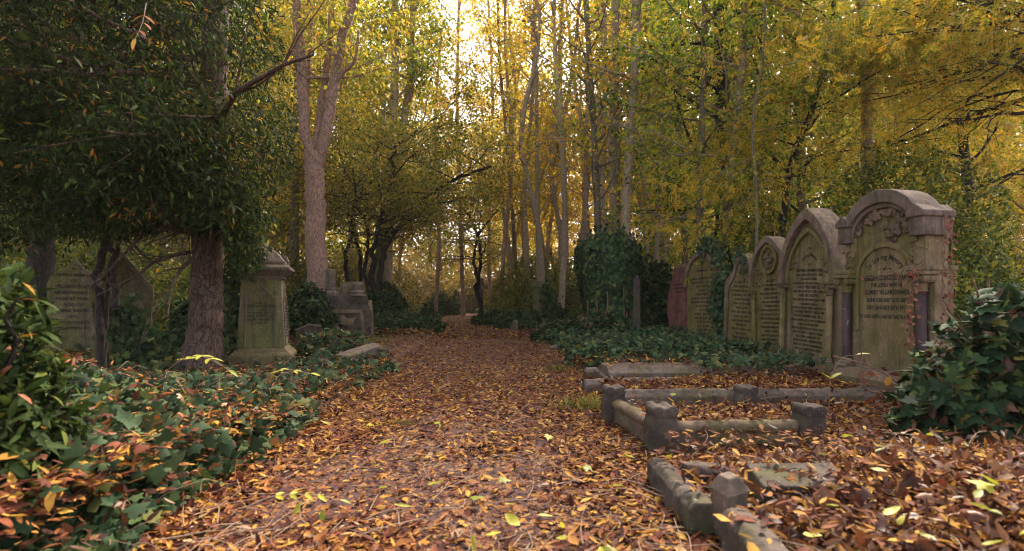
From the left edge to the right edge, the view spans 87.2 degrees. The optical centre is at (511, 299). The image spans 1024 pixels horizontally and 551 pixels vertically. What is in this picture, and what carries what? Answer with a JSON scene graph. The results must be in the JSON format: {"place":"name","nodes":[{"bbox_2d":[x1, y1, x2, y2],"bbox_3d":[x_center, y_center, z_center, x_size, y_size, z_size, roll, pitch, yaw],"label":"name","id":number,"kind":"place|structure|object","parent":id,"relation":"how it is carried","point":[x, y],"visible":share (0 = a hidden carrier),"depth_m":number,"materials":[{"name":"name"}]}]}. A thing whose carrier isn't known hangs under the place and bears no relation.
{"place":"outdoors","nodes":[
{"label":"outdoors","id":0,"kind":"place"},
{"bbox_2d":[139,312,718,550],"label":"path","id":1,"kind":"structure","parent":0,"point":[346,475],"depth_m":2.81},
{"bbox_2d":[186,369,794,550],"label":"leaf fragments","id":2,"kind":"object","parent":1,"relation":"on","point":[450,519],"visible":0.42,"depth_m":2.49,"materials":[{"name":"brown plant"}]},
{"bbox_2d":[67,302,1023,550],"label":"ground","id":3,"kind":"structure","parent":0,"point":[331,399],"depth_m":7.23,"materials":[{"name":"soil"}]},
{"bbox_2d":[0,253,113,529],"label":"shrub","id":4,"kind":"object","parent":3,"relation":"on","point":[23,386],"visible":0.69,"depth_m":1.94,"materials":[{"name":"green plant"}]},
{"bbox_2d":[46,257,93,351],"bbox_3d":[-6.518,0.072,8.006,0.620,1.396,0.125,1,-1,-30],"label":"headstone","id":5,"kind":"object","parent":3,"relation":"on","point":[72,282],"visible":0.81,"depth_m":7.95,"materials":[{"name":"grey stone"}]},
{"bbox_2d":[0,231,188,334],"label":"shrub","id":6,"kind":"object","parent":3,"relation":"on","point":[83,259],"visible":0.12,"depth_m":10.65,"materials":[{"name":"green plant"}]},
{"bbox_2d":[0,207,189,313],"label":"shrub","id":7,"kind":"object","parent":3,"relation":"on","point":[88,251],"visible":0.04,"depth_m":13.46,"materials":[{"name":"green plant"}]},
{"bbox_2d":[85,252,156,367],"bbox_3d":[-4.592,0.156,6.341,0.672,1.428,0.225,-1,1,-33],"label":"headstone","id":8,"kind":"object","parent":3,"relation":"on","point":[141,288],"visible":0.33,"depth_m":6.29,"materials":[{"name":"grey stone"}]},
{"bbox_2d":[106,293,179,371],"bbox_3d":[-4.294,0.511,6.254,0.900,1.173,0.406,0,0,0],"label":"climbing ivy","id":9,"kind":"object","parent":8,"relation":"attached to","point":[127,324],"visible":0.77,"depth_m":6.18,"materials":[{"name":"green plant"}]},
{"bbox_2d":[0,0,300,347],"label":"evergreen tree","id":10,"kind":"object","parent":3,"relation":"on","point":[39,264],"visible":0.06,"depth_m":8.93,"materials":[{"name":"green plant"}]},
{"bbox_2d":[0,0,304,288],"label":"slender tree","id":11,"kind":"object","parent":3,"relation":"on","point":[277,223],"visible":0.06,"depth_m":15.97,"materials":[{"name":"yellow plant"}]},
{"bbox_2d":[160,295,237,352],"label":"ivy bush","id":12,"kind":"object","parent":3,"relation":"on","point":[178,316],"visible":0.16,"depth_m":8.11,"materials":[{"name":"green plant"}]},
{"bbox_2d":[0,328,400,550],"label":"ground ivy","id":13,"kind":"object","parent":3,"relation":"on","point":[112,526],"visible":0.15,"depth_m":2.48,"materials":[{"name":"green plant"}]},
{"bbox_2d":[0,0,402,368],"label":"evergreen tree","id":14,"kind":"object","parent":3,"relation":"on","point":[101,320],"visible":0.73,"depth_m":5.04,"materials":[{"name":"green plant"}]},
{"bbox_2d":[0,0,422,375],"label":"evergreen tree","id":15,"kind":"object","parent":3,"relation":"on","point":[204,331],"visible":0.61,"depth_m":5.33,"materials":[{"name":"green plant"}]},
{"bbox_2d":[152,248,289,335],"bbox_3d":[-5.574,-0.048,9.970,2.702,1.890,1.861,0,0,0],"label":"shrub","id":16,"kind":"object","parent":3,"relation":"on","point":[179,292],"visible":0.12,"depth_m":9.60,"materials":[{"name":"green plant"}]},
{"bbox_2d":[226,243,296,371],"bbox_3d":[-3.220,0.145,6.980,0.740,1.750,0.740,0,0,-17],"label":"pedestal monument","id":17,"kind":"object","parent":3,"relation":"on","point":[263,329],"visible":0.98,"depth_m":6.73,"materials":[{"name":"grey stone"}]},
{"bbox_2d":[222,242,272,362],"bbox_3d":[-3.375,0.071,6.682,0.749,1.695,0.416,0,0,16],"label":"climbing ivy","id":18,"kind":"object","parent":17,"relation":"attached to","point":[231,291],"visible":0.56,"depth_m":6.69,"materials":[{"name":"green plant"}]},
{"bbox_2d":[196,0,362,245],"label":"slender tree","id":19,"kind":"object","parent":3,"relation":"on","point":[290,91],"visible":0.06,"depth_m":18.91,"materials":[{"name":"yellow plant"}]},
{"bbox_2d":[222,214,339,307],"bbox_3d":[-7.528,-0.893,16.077,5.135,3.521,3.555,0,0,0],"label":"shrub","id":20,"kind":"object","parent":3,"relation":"on","point":[300,267],"visible":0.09,"depth_m":15.78,"materials":[{"name":"green plant"}]},
{"bbox_2d":[230,0,377,292],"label":"slender tree","id":21,"kind":"object","parent":3,"relation":"on","point":[295,236],"visible":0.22,"depth_m":15.90,"materials":[{"name":"yellow plant"}]},
{"bbox_2d":[287,281,342,341],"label":"ivy bush","id":22,"kind":"object","parent":3,"relation":"on","point":[307,305],"visible":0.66,"depth_m":11.11,"materials":[{"name":"green plant"}]},
{"bbox_2d":[196,0,465,290],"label":"forked tree","id":23,"kind":"object","parent":3,"relation":"on","point":[317,145],"visible":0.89,"depth_m":12.44,"materials":[{"name":"grey plant"}]},
{"bbox_2d":[292,326,370,364],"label":"ivy bush","id":24,"kind":"object","parent":3,"relation":"on","point":[333,340],"visible":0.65,"depth_m":7.52,"materials":[{"name":"green plant"}]},
{"bbox_2d":[318,269,374,337],"bbox_3d":[-3.720,0.190,11.950,1.320,1.700,1.000,0,0,-12],"label":"stepped monument","id":25,"kind":"object","parent":3,"relation":"on","point":[352,312],"visible":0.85,"depth_m":11.65,"materials":[{"name":"grey stone"}]},
{"bbox_2d":[273,0,432,281],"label":"slender tree","id":26,"kind":"object","parent":3,"relation":"on","point":[353,106],"visible":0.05,"depth_m":24.71,"materials":[{"name":"yellow plant"}]},
{"bbox_2d":[286,240,421,313],"bbox_3d":[-7.312,-0.884,23.959,6.784,3.573,4.537,0,0,0],"label":"shrub","id":27,"kind":"object","parent":3,"relation":"on","point":[401,288],"visible":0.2,"depth_m":23.59,"materials":[{"name":"green plant"}]},
{"bbox_2d":[306,0,468,291],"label":"slender tree","id":28,"kind":"object","parent":3,"relation":"on","point":[394,89],"visible":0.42,"depth_m":19.85,"materials":[{"name":"yellow plant"}]},
{"bbox_2d":[365,281,412,314],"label":"ivy bush","id":29,"kind":"object","parent":3,"relation":"on","point":[390,300],"visible":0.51,"depth_m":15.26,"materials":[{"name":"green plant"}]},
{"bbox_2d":[231,28,570,311],"bbox_3d":[-3.188,-3.042,15.678,9.062,8.037,8.374,0,0,0],"label":"arching tree","id":30,"kind":"object","parent":3,"relation":"on","point":[419,210],"visible":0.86,"depth_m":14.46,"materials":[{"name":"green plant"}]},
{"bbox_2d":[254,85,547,281],"bbox_3d":[-4.057,-3.089,17.495,10.653,7.973,8.121,0,0,0],"label":"arching tree","id":31,"kind":"object","parent":3,"relation":"on","point":[345,265],"visible":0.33,"depth_m":17.44,"materials":[{"name":"green plant"}]},
{"bbox_2d":[373,310,447,334],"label":"ivy bush","id":32,"kind":"object","parent":3,"relation":"on","point":[394,320],"visible":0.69,"depth_m":14.15,"materials":[{"name":"green plant"}]},
{"bbox_2d":[333,0,489,282],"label":"slender tree","id":33,"kind":"object","parent":3,"relation":"on","point":[413,75],"visible":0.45,"depth_m":20.25,"materials":[{"name":"yellow plant"}]},
{"bbox_2d":[392,259,459,308],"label":"shrub","id":34,"kind":"object","parent":3,"relation":"on","point":[425,291],"visible":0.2,"depth_m":49.27,"materials":[{"name":"green plant"}]},
{"bbox_2d":[425,290,460,315],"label":"ivy bush","id":35,"kind":"object","parent":3,"relation":"on","point":[447,305],"visible":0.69,"depth_m":30.65,"materials":[{"name":"green plant"}]},
{"bbox_2d":[374,0,513,311],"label":"slender tree","id":36,"kind":"object","parent":3,"relation":"on","point":[437,278],"visible":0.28,"depth_m":26.91,"materials":[{"name":"yellow plant"}]},
{"bbox_2d":[401,0,519,315],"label":"slender tree","id":37,"kind":"object","parent":3,"relation":"on","point":[463,310],"visible":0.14,"depth_m":29.89,"materials":[{"name":"yellow plant"}]},
{"bbox_2d":[408,178,550,313],"bbox_3d":[-1.945,-2.955,29.028,7.730,8.065,6.706,0,0,-26],"label":"arching tree","id":38,"kind":"object","parent":3,"relation":"on","point":[478,242],"visible":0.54,"depth_m":29.51,"materials":[{"name":"yellow plant"}]},
{"bbox_2d":[440,261,531,306],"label":"shrub","id":39,"kind":"object","parent":3,"relation":"on","point":[472,282],"visible":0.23,"depth_m":46.29,"materials":[{"name":"green plant"}]},
{"bbox_2d":[443,0,530,309],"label":"slender tree","id":40,"kind":"object","parent":3,"relation":"on","point":[489,225],"visible":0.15,"depth_m":31.94,"materials":[{"name":"yellow plant"}]},
{"bbox_2d":[428,0,558,307],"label":"slender tree","id":41,"kind":"object","parent":3,"relation":"on","point":[507,213],"visible":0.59,"depth_m":23.92,"materials":[{"name":"yellow plant"}]},
{"bbox_2d":[460,0,549,309],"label":"slender tree","id":42,"kind":"object","parent":3,"relation":"on","point":[508,246],"visible":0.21,"depth_m":26.80,"materials":[{"name":"yellow plant"}]},
{"bbox_2d":[0,182,1023,550],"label":"fallen leaves","id":43,"kind":"object","parent":3,"relation":"on","point":[622,466],"visible":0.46,"depth_m":2.58,"materials":[{"name":"brown plant"}]},
{"bbox_2d":[81,349,1023,550],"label":"twigs","id":44,"kind":"object","parent":43,"relation":"on","point":[364,533],"visible":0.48,"depth_m":2.15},
{"bbox_2d":[0,348,1023,550],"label":"curled leaves","id":45,"kind":"object","parent":3,"relation":"on","point":[909,478],"visible":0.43,"depth_m":1.97,"materials":[{"name":"brown plant"}]},
{"bbox_2d":[5,61,1022,302],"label":"distant wood","id":46,"kind":"object","parent":3,"relation":"on","point":[466,262],"depth_m":63.94,"materials":[{"name":"yellow plant"}]},
{"bbox_2d":[450,0,581,299],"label":"slender tree","id":47,"kind":"object","parent":3,"relation":"on","point":[511,212],"visible":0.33,"depth_m":25.91,"materials":[{"name":"yellow plant"}]},
{"bbox_2d":[493,309,540,328],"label":"ivy bush","id":48,"kind":"object","parent":3,"relation":"on","point":[520,316],"visible":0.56,"depth_m":16.71,"materials":[{"name":"green plant"}]},
{"bbox_2d":[481,0,572,280],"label":"slender tree","id":49,"kind":"object","parent":3,"relation":"on","point":[522,134],"visible":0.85,"depth_m":19.94,"materials":[{"name":"yellow plant"}]},
{"bbox_2d":[482,251,572,312],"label":"shrub","id":50,"kind":"object","parent":3,"relation":"on","point":[513,284],"visible":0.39,"depth_m":23.41,"materials":[{"name":"green plant"}]},
{"bbox_2d":[479,0,583,280],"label":"slender tree","id":51,"kind":"object","parent":3,"relation":"on","point":[538,181],"visible":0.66,"depth_m":21.92,"materials":[{"name":"yellow plant"}]},
{"bbox_2d":[483,0,579,307],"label":"slender tree","id":52,"kind":"object","parent":3,"relation":"on","point":[525,234],"visible":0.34,"depth_m":23.78,"materials":[{"name":"yellow plant"}]},
{"bbox_2d":[490,0,606,307],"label":"slender tree","id":53,"kind":"object","parent":3,"relation":"on","point":[564,240],"visible":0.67,"depth_m":18.95,"materials":[{"name":"yellow plant"}]},
{"bbox_2d":[509,103,590,243],"bbox_3d":[1.733,-5.257,29.454,4.956,12.598,5.096,-1,-2,16],"label":"slender tree","id":54,"kind":"object","parent":3,"relation":"on","point":[530,227],"visible":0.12,"depth_m":29.54,"materials":[{"name":"yellow plant"}]},
{"bbox_2d":[529,319,571,342],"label":"ivy bush","id":55,"kind":"object","parent":3,"relation":"on","point":[543,332],"visible":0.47,"depth_m":11.37,"materials":[{"name":"green plant"}]},
{"bbox_2d":[519,70,593,284],"bbox_3d":[2.145,-4.540,25.089,4.396,11.174,4.520,2,1,14],"label":"slender tree","id":56,"kind":"object","parent":3,"relation":"on","point":[570,212],"visible":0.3,"depth_m":24.65,"materials":[{"name":"yellow plant"}]},
{"bbox_2d":[518,0,597,287],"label":"slender tree","id":57,"kind":"object","parent":3,"relation":"on","point":[554,200],"visible":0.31,"depth_m":23.29,"materials":[{"name":"yellow plant"}]},
{"bbox_2d":[502,0,625,283],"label":"slender tree","id":58,"kind":"object","parent":3,"relation":"on","point":[559,58],"visible":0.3,"depth_m":21.97,"materials":[{"name":"yellow plant"}]},
{"bbox_2d":[546,251,582,317],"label":"shrub","id":59,"kind":"object","parent":3,"relation":"on","point":[571,280],"visible":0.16,"depth_m":19.91,"materials":[{"name":"green plant"}]},
{"bbox_2d":[534,0,621,283],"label":"slender tree","id":60,"kind":"object","parent":3,"relation":"on","point":[582,230],"visible":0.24,"depth_m":20.76,"materials":[{"name":"yellow plant"}]},
{"bbox_2d":[562,310,629,340],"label":"ivy bush","id":61,"kind":"object","parent":3,"relation":"on","point":[589,320],"visible":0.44,"depth_m":10.37,"materials":[{"name":"green plant"}]},
{"bbox_2d":[542,0,656,230],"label":"slender tree","id":62,"kind":"object","parent":3,"relation":"on","point":[602,170],"visible":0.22,"depth_m":18.87,"materials":[{"name":"yellow plant"}]},
{"bbox_2d":[519,0,685,235],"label":"slender tree","id":63,"kind":"object","parent":3,"relation":"on","point":[596,179],"visible":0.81,"depth_m":13.92,"materials":[{"name":"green plant"}]},
{"bbox_2d":[538,2,676,239],"bbox_3d":[3.318,-7.260,19.489,4.902,16.485,4.440,0,0,-29],"label":"slender tree","id":64,"kind":"object","parent":3,"relation":"on","point":[585,195],"visible":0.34,"depth_m":18.96,"materials":[{"name":"yellow plant"}]},
{"bbox_2d":[572,219,649,334],"bbox_3d":[2.207,-0.326,12.138,2.000,2.917,1.735,0,0,14],"label":"ivy covered monument","id":65,"kind":"object","parent":3,"relation":"on","point":[610,268],"visible":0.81,"depth_m":11.71,"materials":[{"name":"stone"}]},
{"bbox_2d":[562,0,662,248],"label":"slender tree","id":66,"kind":"object","parent":3,"relation":"on","point":[618,168],"visible":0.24,"depth_m":16.94,"materials":[{"name":"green plant"}]},
{"bbox_2d":[535,0,712,238],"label":"slender tree","id":67,"kind":"object","parent":3,"relation":"on","point":[625,196],"visible":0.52,"depth_m":13.41,"materials":[{"name":"yellow plant"}]},
{"bbox_2d":[537,0,710,230],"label":"slender tree","id":68,"kind":"object","parent":3,"relation":"on","point":[614,25],"visible":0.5,"depth_m":14.44,"materials":[{"name":"yellow plant"}]},
{"bbox_2d":[609,0,699,273],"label":"slender tree","id":69,"kind":"object","parent":3,"relation":"on","point":[656,251],"visible":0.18,"depth_m":18.73,"materials":[{"name":"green plant"}]},
{"bbox_2d":[641,252,672,330],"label":"ivy bush","id":70,"kind":"object","parent":3,"relation":"on","point":[655,291],"visible":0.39,"depth_m":12.96,"materials":[{"name":"green plant"}]},
{"bbox_2d":[293,375,1023,550],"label":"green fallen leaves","id":71,"kind":"object","parent":3,"relation":"on","point":[512,519],"visible":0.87,"depth_m":1.94,"materials":[{"name":"yellow plant"}]},
{"bbox_2d":[545,319,780,368],"bbox_3d":[2.470,0.757,10.659,3.608,0.469,8.829,0,0,0],"label":"ground ivy","id":72,"kind":"object","parent":3,"relation":"on","point":[563,347],"visible":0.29,"depth_m":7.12,"materials":[{"name":"green plant"}]},
{"bbox_2d":[579,0,751,261],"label":"slender tree","id":73,"kind":"object","parent":3,"relation":"on","point":[658,207],"visible":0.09,"depth_m":18.91,"materials":[{"name":"yellow plant"}]},
{"bbox_2d":[574,0,774,263],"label":"slender tree","id":74,"kind":"object","parent":3,"relation":"on","point":[685,260],"visible":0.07,"depth_m":19.78,"materials":[{"name":"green plant"}]},
{"bbox_2d":[667,264,687,333],"bbox_3d":[3.638,0.093,11.379,0.225,1.660,0.900,1,-4,-20],"label":"headstone","id":75,"kind":"object","parent":3,"relation":"on","point":[677,312],"visible":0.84,"depth_m":11.39,"materials":[{"name":"red stone"}]},
{"bbox_2d":[647,457,740,540],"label":"grave kerb","id":76,"kind":"structure","parent":3,"relation":"on","point":[692,508],"depth_m":2.26,"materials":[{"name":"stone"}]},
{"bbox_2d":[594,362,803,378],"bbox_3d":[1.993,0.865,5.829,2.117,0.330,0.636,0,0,-1],"label":"grave ledger","id":77,"kind":"object","parent":3,"relation":"on","point":[646,370],"visible":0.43,"depth_m":5.60,"materials":[{"name":"grey stone"}]},
{"bbox_2d":[676,348,830,371],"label":"ivy","id":78,"kind":"object","parent":77,"relation":"on","point":[737,359],"visible":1,"depth_m":5.54,"materials":[{"name":"green plant"}]},
{"bbox_2d":[684,250,720,339],"bbox_3d":[3.521,0.014,9.778,0.225,1.810,1.000,-1,-1,-16],"label":"headstone","id":79,"kind":"object","parent":3,"relation":"on","point":[698,299],"visible":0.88,"depth_m":9.85,"materials":[{"name":"stone"}]},
{"bbox_2d":[692,231,730,340],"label":"climbing ivy","id":80,"kind":"object","parent":79,"relation":"attached to","point":[711,247],"visible":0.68,"depth_m":9.21,"materials":[{"name":"green plant"}]},
{"bbox_2d":[601,384,827,455],"bbox_3d":[1.304,0.876,3.675,1.198,0.500,0.988,0,0,-4],"label":"grave surround","id":81,"kind":"object","parent":3,"relation":"on","point":[660,418],"visible":0.48,"depth_m":3.24,"materials":[{"name":"stone"}]},
{"bbox_2d":[560,0,870,248],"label":"slender tree","id":82,"kind":"object","parent":3,"relation":"on","point":[718,89],"visible":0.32,"depth_m":13.75,"materials":[{"name":"yellow plant"}]},
{"bbox_2d":[708,471,749,541],"bbox_3d":[0.814,0.824,2.009,0.106,0.355,0.106,-7,9,-20],"label":"stone post","id":83,"kind":"object","parent":3,"relation":"on","point":[729,489],"visible":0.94,"depth_m":1.97,"materials":[{"name":"grey stone"}]},
{"bbox_2d":[582,375,882,409],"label":"grave kerb","id":84,"kind":"structure","parent":3,"relation":"on","point":[706,394],"depth_m":4.47,"materials":[{"name":"grey stone"}]},
{"bbox_2d":[562,0,904,253],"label":"slender tree","id":85,"kind":"object","parent":3,"relation":"on","point":[702,113],"visible":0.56,"depth_m":12.43,"materials":[{"name":"yellow plant"}]},
{"bbox_2d":[723,253,753,349],"bbox_3d":[3.596,0.102,8.336,0.207,1.638,0.670,0,2,-22],"label":"headstone","id":86,"kind":"object","parent":3,"relation":"on","point":[737,311],"visible":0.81,"depth_m":8.38,"materials":[{"name":"stone"}]},
{"bbox_2d":[720,507,788,550],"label":"grave kerb","id":87,"kind":"structure","parent":3,"relation":"on","point":[732,539],"depth_m":1.72,"materials":[{"name":"stone"}]},
{"bbox_2d":[585,0,927,262],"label":"slender tree","id":88,"kind":"object","parent":3,"relation":"on","point":[742,60],"visible":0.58,"depth_m":12.13,"materials":[{"name":"yellow plant"}]},
{"bbox_2d":[610,0,904,284],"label":"slender tree","id":89,"kind":"object","parent":3,"relation":"on","point":[777,193],"visible":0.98,"depth_m":9.97,"materials":[{"name":"yellow plant"}]},
{"bbox_2d":[748,236,784,353],"bbox_3d":[3.547,0.072,7.273,0.380,1.852,0.790,-1,-1,-15],"label":"headstone","id":90,"kind":"object","parent":3,"relation":"on","point":[763,274],"visible":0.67,"depth_m":7.33,"materials":[{"name":"grey stone"}]},
{"bbox_2d":[712,182,834,268],"bbox_3d":[6.049,-0.886,12.399,4.003,3.655,3.548,0,0,27],"label":"shrub","id":91,"kind":"object","parent":3,"relation":"on","point":[738,240],"visible":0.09,"depth_m":12.23,"materials":[{"name":"green plant"}]},
{"bbox_2d":[670,0,926,234],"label":"slender tree","id":92,"kind":"object","parent":3,"relation":"on","point":[801,205],"visible":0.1,"depth_m":17.73,"materials":[{"name":"yellow plant"}]},
{"bbox_2d":[745,463,856,505],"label":"stone slab","id":93,"kind":"structure","parent":3,"relation":"on","point":[761,478],"depth_m":2.26,"materials":[{"name":"grey stone"}]},
{"bbox_2d":[774,208,845,379],"bbox_3d":[3.425,-0.019,6.143,0.494,2.035,0.987,0,2,-11],"label":"headstone","id":94,"kind":"object","parent":3,"relation":"on","point":[812,258],"visible":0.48,"depth_m":6.06,"materials":[{"name":"grey stone"}]},
{"bbox_2d":[642,0,1012,249],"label":"slender tree","id":95,"kind":"object","parent":3,"relation":"on","point":[772,153],"visible":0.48,"depth_m":11.17,"materials":[{"name":"yellow plant"}]},
{"bbox_2d":[668,0,1022,196],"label":"slender tree","id":96,"kind":"object","parent":3,"relation":"on","point":[866,122],"visible":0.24,"depth_m":12.36,"materials":[{"name":"yellow plant"}]},
{"bbox_2d":[827,189,957,399],"bbox_3d":[3.476,0.004,4.937,0.482,2.008,0.976,0,0,-13],"label":"headstone","id":97,"kind":"object","parent":3,"relation":"on","point":[882,232],"visible":0.64,"depth_m":4.86,"materials":[{"name":"grey stone"}]},
{"bbox_2d":[900,202,959,349],"bbox_3d":[3.434,-0.183,4.437,0.415,1.223,0.163,0,0,21],"label":"creeper","id":98,"kind":"object","parent":97,"relation":"attached to","point":[909,310],"visible":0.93,"depth_m":4.40,"materials":[{"name":"red plant"}]},
{"bbox_2d":[782,0,1023,189],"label":"ash tree","id":99,"kind":"object","parent":3,"relation":"on","point":[1002,56],"visible":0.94,"depth_m":9.15,"materials":[{"name":"yellow plant"}]},
{"bbox_2d":[812,132,1023,330],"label":"shrub","id":100,"kind":"object","parent":3,"relation":"on","point":[992,258],"visible":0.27,"depth_m":9.71,"materials":[{"name":"green plant"}]},
{"bbox_2d":[817,0,1023,222],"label":"slender tree","id":101,"kind":"object","parent":3,"relation":"on","point":[992,126],"visible":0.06,"depth_m":23.35,"materials":[{"name":"yellow plant"}]},
{"bbox_2d":[821,2,1023,262],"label":"slender tree","id":102,"kind":"object","parent":3,"relation":"on","point":[1010,176],"visible":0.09,"depth_m":15.97,"materials":[{"name":"yellow plant"}]},
{"bbox_2d":[880,276,1023,446],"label":"ivy bush","id":103,"kind":"object","parent":3,"relation":"on","point":[976,383],"visible":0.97,"depth_m":3.04,"materials":[{"name":"green plant"}]},
{"bbox_2d":[925,0,1023,229],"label":"slender tree","id":104,"kind":"object","parent":3,"relation":"on","point":[985,161],"visible":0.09,"depth_m":24.07,"materials":[{"name":"yellow plant"}]},
{"bbox_2d":[953,36,1023,248],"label":"slender tree","id":105,"kind":"object","parent":3,"relation":"on","point":[1019,185],"visible":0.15,"depth_m":27.03,"materials":[{"name":"yellow plant"}]},
{"bbox_2d":[115,0,1022,290],"label":"sky","id":106,"kind":"structure","parent":0,"point":[445,1],"materials":[{"name":"white"}]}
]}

